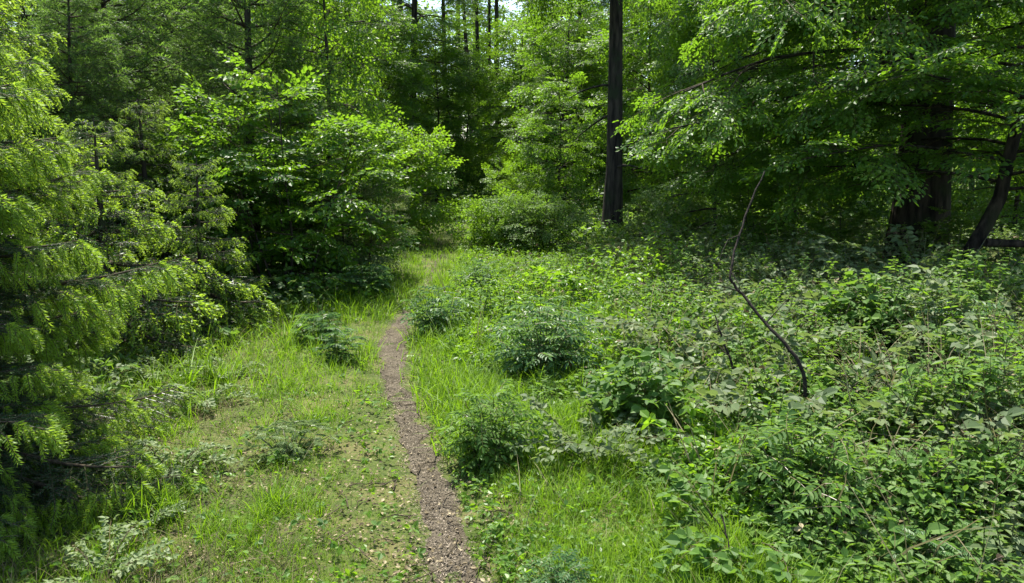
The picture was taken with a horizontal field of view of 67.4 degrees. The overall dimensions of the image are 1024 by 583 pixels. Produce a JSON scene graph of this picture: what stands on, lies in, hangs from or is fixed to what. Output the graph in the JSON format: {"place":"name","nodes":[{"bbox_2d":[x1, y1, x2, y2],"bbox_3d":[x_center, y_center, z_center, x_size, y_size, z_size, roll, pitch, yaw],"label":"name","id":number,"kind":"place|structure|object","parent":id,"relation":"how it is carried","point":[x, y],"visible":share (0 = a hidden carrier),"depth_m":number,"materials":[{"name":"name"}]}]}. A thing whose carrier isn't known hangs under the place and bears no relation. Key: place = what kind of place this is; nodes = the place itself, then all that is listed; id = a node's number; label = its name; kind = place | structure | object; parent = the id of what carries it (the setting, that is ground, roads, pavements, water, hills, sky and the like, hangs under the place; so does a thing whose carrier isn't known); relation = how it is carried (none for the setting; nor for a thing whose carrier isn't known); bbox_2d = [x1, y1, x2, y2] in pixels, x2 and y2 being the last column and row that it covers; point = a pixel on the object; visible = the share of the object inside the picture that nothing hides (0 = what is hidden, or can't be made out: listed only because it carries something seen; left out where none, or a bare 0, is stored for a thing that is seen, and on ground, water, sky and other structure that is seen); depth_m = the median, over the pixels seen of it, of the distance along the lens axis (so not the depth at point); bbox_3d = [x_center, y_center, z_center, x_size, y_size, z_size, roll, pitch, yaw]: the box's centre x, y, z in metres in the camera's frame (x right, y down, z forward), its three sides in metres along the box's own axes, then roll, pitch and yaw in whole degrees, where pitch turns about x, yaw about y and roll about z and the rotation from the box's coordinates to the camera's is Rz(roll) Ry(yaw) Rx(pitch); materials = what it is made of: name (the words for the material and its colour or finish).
{"place":"outdoors","nodes":[
{"label":"outdoors","id":0,"kind":"place"},
{"bbox_2d":[375,193,482,582],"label":"path","id":1,"kind":"structure","parent":0,"point":[410,434],"depth_m":4.33,"materials":[{"name":"brown soil"}]},
{"bbox_2d":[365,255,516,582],"bbox_3d":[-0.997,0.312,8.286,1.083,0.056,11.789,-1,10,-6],"label":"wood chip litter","id":2,"kind":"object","parent":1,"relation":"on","point":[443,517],"visible":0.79,"depth_m":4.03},
{"bbox_2d":[14,0,1008,137],"label":"sky","id":3,"kind":"structure","parent":0,"point":[431,3],"materials":[{"name":"white"}]},
{"bbox_2d":[0,134,1023,582],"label":"ground","id":4,"kind":"structure","parent":0,"point":[380,436],"depth_m":4.25,"materials":[{"name":"green plant"}]},
{"bbox_2d":[0,0,117,242],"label":"soft conifer","id":5,"kind":"object","parent":4,"relation":"on","point":[3,26],"visible":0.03,"depth_m":8.42,"materials":[{"name":"green plant"}]},
{"bbox_2d":[0,0,139,361],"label":"spruce tree","id":6,"kind":"object","parent":4,"relation":"on","point":[5,14],"visible":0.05,"depth_m":6.72,"materials":[{"name":"green plant"}]},
{"bbox_2d":[0,0,189,218],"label":"soft conifer","id":7,"kind":"object","parent":4,"relation":"on","point":[24,15],"depth_m":12.98,"materials":[{"name":"green plant"}]},
{"bbox_2d":[6,0,187,272],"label":"soft conifer","id":8,"kind":"object","parent":4,"relation":"on","point":[107,89],"visible":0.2,"depth_m":8.37,"materials":[{"name":"green plant"}]},
{"bbox_2d":[0,42,203,564],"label":"spruce tree","id":9,"kind":"object","parent":4,"relation":"on","point":[32,418],"visible":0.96,"depth_m":3.80,"materials":[{"name":"green plant"}]},
{"bbox_2d":[26,514,179,582],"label":"pale leaved plant","id":10,"kind":"object","parent":4,"relation":"on","point":[137,558],"visible":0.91,"depth_m":3.17,"materials":[{"name":"green plant"}]},
{"bbox_2d":[1,117,228,368],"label":"spruce tree","id":11,"kind":"object","parent":4,"relation":"on","point":[104,244],"visible":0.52,"depth_m":6.45,"materials":[{"name":"green plant"}]},
{"bbox_2d":[13,0,250,219],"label":"soft conifer","id":12,"kind":"object","parent":4,"relation":"on","point":[147,57],"visible":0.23,"depth_m":9.86,"materials":[{"name":"green plant"}]},
{"bbox_2d":[78,487,190,542],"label":"pale leaved plant","id":13,"kind":"object","parent":4,"relation":"on","point":[164,512],"visible":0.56,"depth_m":3.56,"materials":[{"name":"green plant"}]},
{"bbox_2d":[108,355,203,382],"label":"pale leaved plant","id":14,"kind":"object","parent":4,"relation":"on","point":[149,374],"visible":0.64,"depth_m":6.00,"materials":[{"name":"green plant"}]},
{"bbox_2d":[70,97,257,319],"bbox_3d":[-4.195,-0.874,8.903,2.078,2.688,2.382,6,11,32],"label":"spruce tree","id":15,"kind":"object","parent":4,"relation":"on","point":[152,157],"visible":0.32,"depth_m":8.69,"materials":[{"name":"green plant"}]},
{"bbox_2d":[65,0,275,238],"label":"soft conifer","id":16,"kind":"object","parent":4,"relation":"on","point":[169,40],"visible":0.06,"depth_m":13.67,"materials":[{"name":"green plant"}]},
{"bbox_2d":[102,439,243,484],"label":"pale leaved plant","id":17,"kind":"object","parent":4,"relation":"on","point":[206,446],"visible":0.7,"depth_m":4.22,"materials":[{"name":"green plant"}]},
{"bbox_2d":[127,11,264,249],"bbox_3d":[-4.751,-2.177,11.325,2.284,3.851,2.442,-2,10,-13],"label":"soft conifer","id":18,"kind":"object","parent":4,"relation":"on","point":[164,84],"visible":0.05,"depth_m":11.16,"materials":[{"name":"green plant"}]},
{"bbox_2d":[127,157,282,345],"bbox_3d":[-3.098,-0.332,7.635,1.536,1.987,1.760,-3,10,-15],"label":"spruce tree","id":19,"kind":"object","parent":4,"relation":"on","point":[222,283],"visible":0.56,"depth_m":7.53,"materials":[{"name":"green plant"}]},
{"bbox_2d":[156,383,257,412],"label":"pale leaved plant","id":20,"kind":"object","parent":4,"relation":"on","point":[210,403],"visible":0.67,"depth_m":5.36,"materials":[{"name":"green plant"}]},
{"bbox_2d":[124,0,309,217],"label":"soft conifer","id":21,"kind":"object","parent":4,"relation":"on","point":[231,30],"visible":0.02,"depth_m":15.06,"materials":[{"name":"green plant"}]},
{"bbox_2d":[123,87,315,289],"bbox_3d":[-3.641,-1.206,9.791,2.820,2.643,2.468,6,11,31],"label":"hazel bush","id":22,"kind":"object","parent":4,"relation":"on","point":[224,133],"visible":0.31,"depth_m":9.16,"materials":[{"name":"green plant"}]},
{"bbox_2d":[186,356,271,380],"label":"pale leaved plant","id":23,"kind":"object","parent":4,"relation":"on","point":[223,376],"visible":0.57,"depth_m":6.06,"materials":[{"name":"green plant"}]},
{"bbox_2d":[143,0,352,270],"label":"larch tree","id":24,"kind":"object","parent":4,"relation":"on","point":[248,25],"visible":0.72,"depth_m":10.68,"materials":[{"name":"green plant"}]},
{"bbox_2d":[145,51,418,309],"bbox_3d":[-2.780,-1.249,9.550,3.196,3.086,2.601,-7,12,-37],"label":"hazel bush","id":25,"kind":"object","parent":4,"relation":"on","point":[302,247],"visible":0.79,"depth_m":9.20,"materials":[{"name":"green plant"}]},
{"bbox_2d":[232,418,344,466],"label":"plant","id":26,"kind":"object","parent":4,"relation":"on","point":[292,448],"visible":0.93,"depth_m":4.38,"materials":[{"name":"green plant"}]},
{"bbox_2d":[216,0,369,178],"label":"soft conifer","id":27,"kind":"object","parent":4,"relation":"on","point":[286,79],"visible":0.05,"depth_m":17.12,"materials":[{"name":"green plant"}]},
{"bbox_2d":[289,310,342,346],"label":"fern clump","id":28,"kind":"object","parent":4,"relation":"on","point":[313,317],"visible":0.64,"depth_m":7.13,"materials":[{"name":"green plant"}]},
{"bbox_2d":[219,101,419,277],"bbox_3d":[-2.762,-1.398,11.093,2.883,2.702,2.523,-3,10,-17],"label":"hazel bush","id":29,"kind":"object","parent":4,"relation":"on","point":[317,226],"visible":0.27,"depth_m":10.81,"materials":[{"name":"green plant"}]},
{"bbox_2d":[252,0,392,204],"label":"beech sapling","id":30,"kind":"object","parent":4,"relation":"on","point":[343,10],"visible":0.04,"depth_m":19.88,"materials":[{"name":"green plant"}]},
{"bbox_2d":[245,0,408,238],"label":"birch tree","id":31,"kind":"object","parent":4,"relation":"on","point":[342,36],"visible":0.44,"depth_m":11.26,"materials":[{"name":"green plant"}]},
{"bbox_2d":[304,325,368,363],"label":"fern clump","id":32,"kind":"object","parent":4,"relation":"on","point":[338,346],"visible":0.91,"depth_m":6.50,"materials":[{"name":"green plant"}]},
{"bbox_2d":[261,168,413,283],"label":"bush","id":33,"kind":"object","parent":4,"relation":"on","point":[365,190],"visible":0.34,"depth_m":10.84,"materials":[{"name":"green plant"}]},
{"bbox_2d":[308,0,419,115],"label":"slim tree","id":34,"kind":"object","parent":4,"relation":"on","point":[388,24],"visible":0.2,"depth_m":21.76,"materials":[{"name":"green plant"}]},
{"bbox_2d":[339,262,398,297],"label":"fern clump","id":35,"kind":"object","parent":4,"relation":"on","point":[379,275],"visible":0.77,"depth_m":9.55,"materials":[{"name":"green plant"}]},
{"bbox_2d":[332,186,419,256],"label":"grey green shrub","id":36,"kind":"object","parent":4,"relation":"on","point":[403,206],"visible":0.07,"depth_m":13.40,"materials":[{"name":"green plant"}]},
{"bbox_2d":[317,0,437,213],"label":"beech sapling","id":37,"kind":"object","parent":4,"relation":"on","point":[403,83],"visible":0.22,"depth_m":22.88,"materials":[{"name":"green plant"}]},
{"bbox_2d":[294,78,467,247],"bbox_3d":[-2.642,-2.402,15.623,3.445,3.867,3.397,-3,10,-17],"label":"young leafy bush","id":38,"kind":"object","parent":4,"relation":"on","point":[431,146],"visible":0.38,"depth_m":15.28,"materials":[{"name":"green plant"}]},
{"bbox_2d":[352,0,487,192],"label":"forest tree","id":39,"kind":"object","parent":4,"relation":"on","point":[440,23],"visible":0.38,"depth_m":26.16,"materials":[{"name":"green plant"}]},
{"bbox_2d":[0,262,840,582],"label":"leaf litter","id":40,"kind":"object","parent":4,"relation":"on","point":[406,566],"visible":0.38,"depth_m":3.64,"materials":[{"name":"brown plant"}]},
{"bbox_2d":[387,23,488,205],"bbox_3d":[-2.625,-5.820,26.538,3.785,6.477,3.650,-8,13,-41],"label":"beech sapling","id":41,"kind":"object","parent":4,"relation":"on","point":[467,177],"visible":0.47,"depth_m":26.14,"materials":[{"name":"green plant"}]},
{"bbox_2d":[400,285,475,339],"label":"leafy clump","id":42,"kind":"object","parent":4,"relation":"on","point":[437,314],"visible":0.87,"depth_m":7.47,"materials":[{"name":"green plant"}]},
{"bbox_2d":[390,0,489,195],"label":"slim tree","id":43,"kind":"object","parent":4,"relation":"on","point":[457,11],"visible":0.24,"depth_m":29.33,"materials":[{"name":"green plant"}]},
{"bbox_2d":[425,0,500,168],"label":"slim tree","id":44,"kind":"object","parent":4,"relation":"on","point":[465,33],"visible":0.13,"depth_m":39.97,"materials":[{"name":"green plant"}]},
{"bbox_2d":[2,251,930,582],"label":"ground cover leaves","id":45,"kind":"object","parent":4,"relation":"on","point":[502,561],"visible":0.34,"depth_m":3.54,"materials":[{"name":"green plant"}]},
{"bbox_2d":[423,51,509,198],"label":"beech sapling","id":46,"kind":"object","parent":4,"relation":"on","point":[479,99],"visible":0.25,"depth_m":28.98,"materials":[{"name":"green plant"}]},
{"bbox_2d":[453,257,506,289],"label":"leafy clump","id":47,"kind":"object","parent":4,"relation":"on","point":[476,269],"visible":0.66,"depth_m":9.84,"materials":[{"name":"green plant"}]},
{"bbox_2d":[457,269,510,322],"bbox_3d":[-0.286,0.073,8.152,0.577,0.565,0.731,0,10,2],"label":"nettle patch","id":48,"kind":"object","parent":4,"relation":"on","point":[488,304],"visible":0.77,"depth_m":8.07,"materials":[{"name":"green plant"}]},
{"bbox_2d":[463,0,518,124],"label":"tree","id":49,"kind":"object","parent":4,"relation":"on","point":[489,21],"visible":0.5,"depth_m":37.48,"materials":[{"name":"green plant"}]},
{"bbox_2d":[434,378,548,481],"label":"leafy clump","id":50,"kind":"object","parent":4,"relation":"on","point":[493,437],"visible":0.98,"depth_m":4.25,"materials":[{"name":"green plant"}]},
{"bbox_2d":[467,74,533,183],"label":"beech sapling","id":51,"kind":"object","parent":4,"relation":"on","point":[497,120],"visible":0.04,"depth_m":31.94,"materials":[{"name":"green plant"}]},
{"bbox_2d":[444,182,557,252],"bbox_3d":[-0.198,-1.269,14.896,2.255,1.681,2.436,0,10,3],"label":"leafy mound","id":52,"kind":"object","parent":4,"relation":"on","point":[474,208],"visible":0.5,"depth_m":14.55,"materials":[{"name":"green plant"}]},
{"bbox_2d":[0,190,1023,582],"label":"undergrowth","id":53,"kind":"object","parent":4,"relation":"on","point":[952,470],"visible":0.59,"depth_m":5.02,"materials":[{"name":"green plant"}]},
{"bbox_2d":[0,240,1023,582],"bbox_3d":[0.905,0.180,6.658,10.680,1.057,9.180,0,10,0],"label":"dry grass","id":54,"kind":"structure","parent":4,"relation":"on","point":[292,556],"depth_m":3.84,"materials":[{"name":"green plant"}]},
{"bbox_2d":[2,0,1023,241],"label":"woods","id":55,"kind":"object","parent":4,"relation":"on","point":[471,46],"visible":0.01,"depth_m":23.29,"materials":[{"name":"green plant"}]},
{"bbox_2d":[465,12,571,198],"bbox_3d":[0.366,-6.099,26.216,3.957,6.772,3.816,-5,11,-26],"label":"beech sapling","id":56,"kind":"object","parent":4,"relation":"on","point":[501,84],"visible":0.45,"depth_m":25.79,"materials":[{"name":"green plant"}]},
{"bbox_2d":[479,155,564,217],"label":"young leafy bush","id":57,"kind":"object","parent":4,"relation":"on","point":[527,188],"visible":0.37,"depth_m":17.50,"materials":[{"name":"green plant"}]},
{"bbox_2d":[480,189,596,252],"bbox_3d":[0.536,-1.170,14.566,2.202,1.520,2.451,2,10,11],"label":"leafy mound","id":58,"kind":"object","parent":4,"relation":"on","point":[571,210],"visible":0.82,"depth_m":14.11,"materials":[{"name":"green plant"}]},
{"bbox_2d":[503,2,594,175],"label":"slim tree","id":59,"kind":"object","parent":4,"relation":"on","point":[537,44],"visible":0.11,"depth_m":28.69,"materials":[{"name":"green plant"}]},
{"bbox_2d":[484,295,616,379],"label":"leafy clump","id":60,"kind":"object","parent":4,"relation":"on","point":[550,351],"visible":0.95,"depth_m":5.89,"materials":[{"name":"green plant"}]},
{"bbox_2d":[503,71,606,228],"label":"beech sapling","id":61,"kind":"object","parent":4,"relation":"on","point":[542,150],"visible":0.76,"depth_m":17.78,"materials":[{"name":"green plant"}]},
{"bbox_2d":[519,544,598,582],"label":"leafy clump","id":62,"kind":"object","parent":4,"relation":"on","point":[563,575],"visible":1,"depth_m":2.92,"materials":[{"name":"green plant"}]},
{"bbox_2d":[489,0,631,207],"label":"beech sapling","id":63,"kind":"object","parent":4,"relation":"on","point":[523,90],"visible":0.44,"depth_m":22.88,"materials":[{"name":"green plant"}]},
{"bbox_2d":[505,0,635,182],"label":"forest tree","id":64,"kind":"object","parent":4,"relation":"on","point":[603,4],"visible":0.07,"depth_m":32.52,"materials":[{"name":"green plant"}]},
{"bbox_2d":[522,260,664,301],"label":"bramble","id":65,"kind":"object","parent":4,"relation":"on","point":[564,278],"visible":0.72,"depth_m":8.88,"materials":[{"name":"green plant"}]},
{"bbox_2d":[546,1,655,198],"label":"beech sapling","id":66,"kind":"object","parent":4,"relation":"on","point":[625,30],"visible":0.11,"depth_m":24.93,"materials":[{"name":"green plant"}]},
{"bbox_2d":[503,391,712,468],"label":"bramble","id":67,"kind":"object","parent":4,"relation":"on","point":[615,431],"visible":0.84,"depth_m":4.22,"materials":[{"name":"green plant"}]},
{"bbox_2d":[506,0,716,231],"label":"forest tree","id":68,"kind":"object","parent":4,"relation":"on","point":[613,196],"visible":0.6,"depth_m":15.75,"materials":[{"name":"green plant"}]},
{"bbox_2d":[578,0,681,185],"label":"beech sapling","id":69,"kind":"object","parent":4,"relation":"on","point":[635,25],"visible":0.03,"depth_m":31.44,"materials":[{"name":"green plant"}]},
{"bbox_2d":[579,343,694,436],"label":"leafy clump","id":70,"kind":"object","parent":4,"relation":"on","point":[625,395],"visible":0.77,"depth_m":4.67,"materials":[{"name":"green plant"}]},
{"bbox_2d":[574,0,717,217],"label":"beech sapling","id":71,"kind":"object","parent":4,"relation":"on","point":[628,60],"visible":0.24,"depth_m":20.01,"materials":[{"name":"green plant"}]},
{"bbox_2d":[616,179,735,237],"bbox_3d":[3.301,-1.521,15.611,2.202,1.520,2.451,9,13,42],"label":"leafy mound","id":72,"kind":"object","parent":4,"relation":"on","point":[649,197],"visible":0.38,"depth_m":15.24,"materials":[{"name":"green plant"}]},
{"bbox_2d":[588,279,776,356],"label":"bramble","id":73,"kind":"object","parent":4,"relation":"on","point":[629,324],"visible":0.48,"depth_m":6.22,"materials":[{"name":"green plant"}]},
{"bbox_2d":[632,1,766,212],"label":"beech sapling","id":74,"kind":"object","parent":4,"relation":"on","point":[660,178],"visible":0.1,"depth_m":18.51,"materials":[{"name":"green plant"}]},
{"bbox_2d":[638,12,803,247],"bbox_3d":[3.543,-2.729,13.440,2.905,4.255,2.738,8,13,40],"label":"beech sapling","id":75,"kind":"object","parent":4,"relation":"on","point":[675,216],"visible":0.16,"depth_m":13.39,"materials":[{"name":"green plant"}]},
{"bbox_2d":[644,463,821,582],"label":"bramble","id":76,"kind":"object","parent":4,"relation":"on","point":[727,555],"visible":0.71,"depth_m":3.09,"materials":[{"name":"green plant"}]},
{"bbox_2d":[686,171,806,405],"bbox_3d":[1.374,0.057,4.771,0.735,1.585,0.816,0,10,0],"label":"dead branch","id":77,"kind":"object","parent":4,"relation":"on","point":[783,341],"visible":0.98,"depth_m":4.63,"materials":[{"name":"brown wood"}]},
{"bbox_2d":[637,317,867,394],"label":"bramble","id":78,"kind":"object","parent":4,"relation":"on","point":[729,383],"visible":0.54,"depth_m":5.13,"materials":[{"name":"green plant"}]},
{"bbox_2d":[640,380,875,501],"bbox_3d":[1.324,0.814,4.042,1.279,0.391,1.220,-1,10,-6],"label":"bramble","id":79,"kind":"object","parent":4,"relation":"on","point":[646,421],"visible":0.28,"depth_m":4.28,"materials":[{"name":"green plant"}]},
{"bbox_2d":[699,146,834,262],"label":"hazel bush","id":80,"kind":"object","parent":4,"relation":"on","point":[739,217],"visible":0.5,"depth_m":11.49,"materials":[{"name":"green plant"}]},
{"bbox_2d":[638,304,941,438],"bbox_3d":[1.650,0.494,4.799,1.670,0.661,1.721,-8,12,-38],"label":"bramble","id":81,"kind":"object","parent":4,"relation":"on","point":[719,396],"visible":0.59,"depth_m":4.54,"materials":[{"name":"green plant"}]},
{"bbox_2d":[738,375,860,441],"bbox_3d":[1.506,0.737,4.164,0.498,0.488,0.631,-7,12,-35],"label":"nettle patch","id":82,"kind":"object","parent":4,"relation":"on","point":[762,412],"visible":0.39,"depth_m":4.10,"materials":[{"name":"green plant"}]},
{"bbox_2d":[733,37,876,237],"bbox_3d":[5.305,-2.655,14.005,2.702,3.949,2.744,-1,10,-5],"label":"beech sapling","id":83,"kind":"object","parent":4,"relation":"on","point":[785,190],"visible":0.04,"depth_m":13.88,"materials":[{"name":"green plant"}]},
{"bbox_2d":[709,409,903,542],"bbox_3d":[1.278,0.839,3.495,0.833,0.543,0.826,-8,12,-39],"label":"leafy clump","id":84,"kind":"object","parent":4,"relation":"on","point":[775,431],"visible":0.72,"depth_m":3.41,"materials":[{"name":"green plant"}]},
{"bbox_2d":[611,0,1023,267],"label":"beech tree","id":85,"kind":"object","parent":4,"relation":"on","point":[930,23],"visible":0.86,"depth_m":9.41,"materials":[{"name":"green plant"}]},
{"bbox_2d":[726,240,956,312],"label":"bramble","id":86,"kind":"object","parent":4,"relation":"on","point":[923,261],"visible":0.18,"depth_m":7.26,"materials":[{"name":"green plant"}]},
{"bbox_2d":[797,195,889,275],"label":"hazel bush","id":87,"kind":"object","parent":4,"relation":"on","point":[857,218],"visible":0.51,"depth_m":9.90,"materials":[{"name":"green plant"}]},
{"bbox_2d":[791,3,908,224],"bbox_3d":[7.830,-4.442,17.450,3.733,6.624,3.871,-5,11,-25],"label":"beech sapling","id":88,"kind":"object","parent":4,"relation":"on","point":[887,137],"visible":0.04,"depth_m":16.72,"materials":[{"name":"green plant"}]},
{"bbox_2d":[803,268,923,355],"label":"leafy clump","id":89,"kind":"object","parent":4,"relation":"on","point":[875,279],"visible":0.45,"depth_m":5.91,"materials":[{"name":"green plant"}]},
{"bbox_2d":[721,432,1023,577],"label":"bramble","id":90,"kind":"object","parent":4,"relation":"on","point":[934,527],"visible":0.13,"depth_m":3.08,"materials":[{"name":"green plant"}]},
{"bbox_2d":[737,0,1023,286],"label":"crooked tree","id":91,"kind":"object","parent":4,"relation":"on","point":[1005,161],"visible":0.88,"depth_m":8.52,"materials":[{"name":"green plant"}]},
{"bbox_2d":[790,356,1001,445],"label":"bramble","id":92,"kind":"object","parent":4,"relation":"on","point":[826,377],"visible":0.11,"depth_m":4.69,"materials":[{"name":"green plant"}]},
{"bbox_2d":[797,312,1023,439],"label":"bramble","id":93,"kind":"object","parent":4,"relation":"on","point":[978,424],"visible":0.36,"depth_m":3.96,"materials":[{"name":"green plant"}]},
{"bbox_2d":[817,224,1023,310],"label":"bramble","id":94,"kind":"object","parent":4,"relation":"on","point":[868,251],"visible":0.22,"depth_m":7.41,"materials":[{"name":"green plant"}]},
{"bbox_2d":[873,521,987,574],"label":"fern clump","id":95,"kind":"object","parent":4,"relation":"on","point":[908,533],"visible":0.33,"depth_m":3.00,"materials":[{"name":"green plant"}]},
{"bbox_2d":[882,288,1017,361],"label":"leafy clump","id":96,"kind":"object","parent":4,"relation":"on","point":[941,309],"visible":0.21,"depth_m":5.55,"materials":[{"name":"green plant"}]},
{"bbox_2d":[883,264,1020,353],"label":"bramble","id":97,"kind":"object","parent":4,"relation":"on","point":[935,283],"visible":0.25,"depth_m":5.39,"materials":[{"name":"green plant"}]},
{"bbox_2d":[891,3,1023,219],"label":"beech sapling","id":98,"kind":"object","parent":4,"relation":"on","point":[968,24],"visible":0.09,"depth_m":16.96,"materials":[{"name":"green plant"}]},
{"bbox_2d":[917,204,998,268],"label":"hazel bush","id":99,"kind":"object","parent":4,"relation":"on","point":[955,230],"visible":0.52,"depth_m":9.67,"materials":[{"name":"green plant"}]},
{"bbox_2d":[951,13,1023,248],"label":"tree","id":100,"kind":"object","parent":4,"relation":"on","point":[1016,206],"visible":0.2,"depth_m":13.26,"materials":[{"name":"green plant"}]},
{"bbox_2d":[969,485,1023,567],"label":"nettle patch","id":101,"kind":"object","parent":4,"relation":"on","point":[992,545],"visible":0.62,"depth_m":2.98,"materials":[{"name":"green plant"}]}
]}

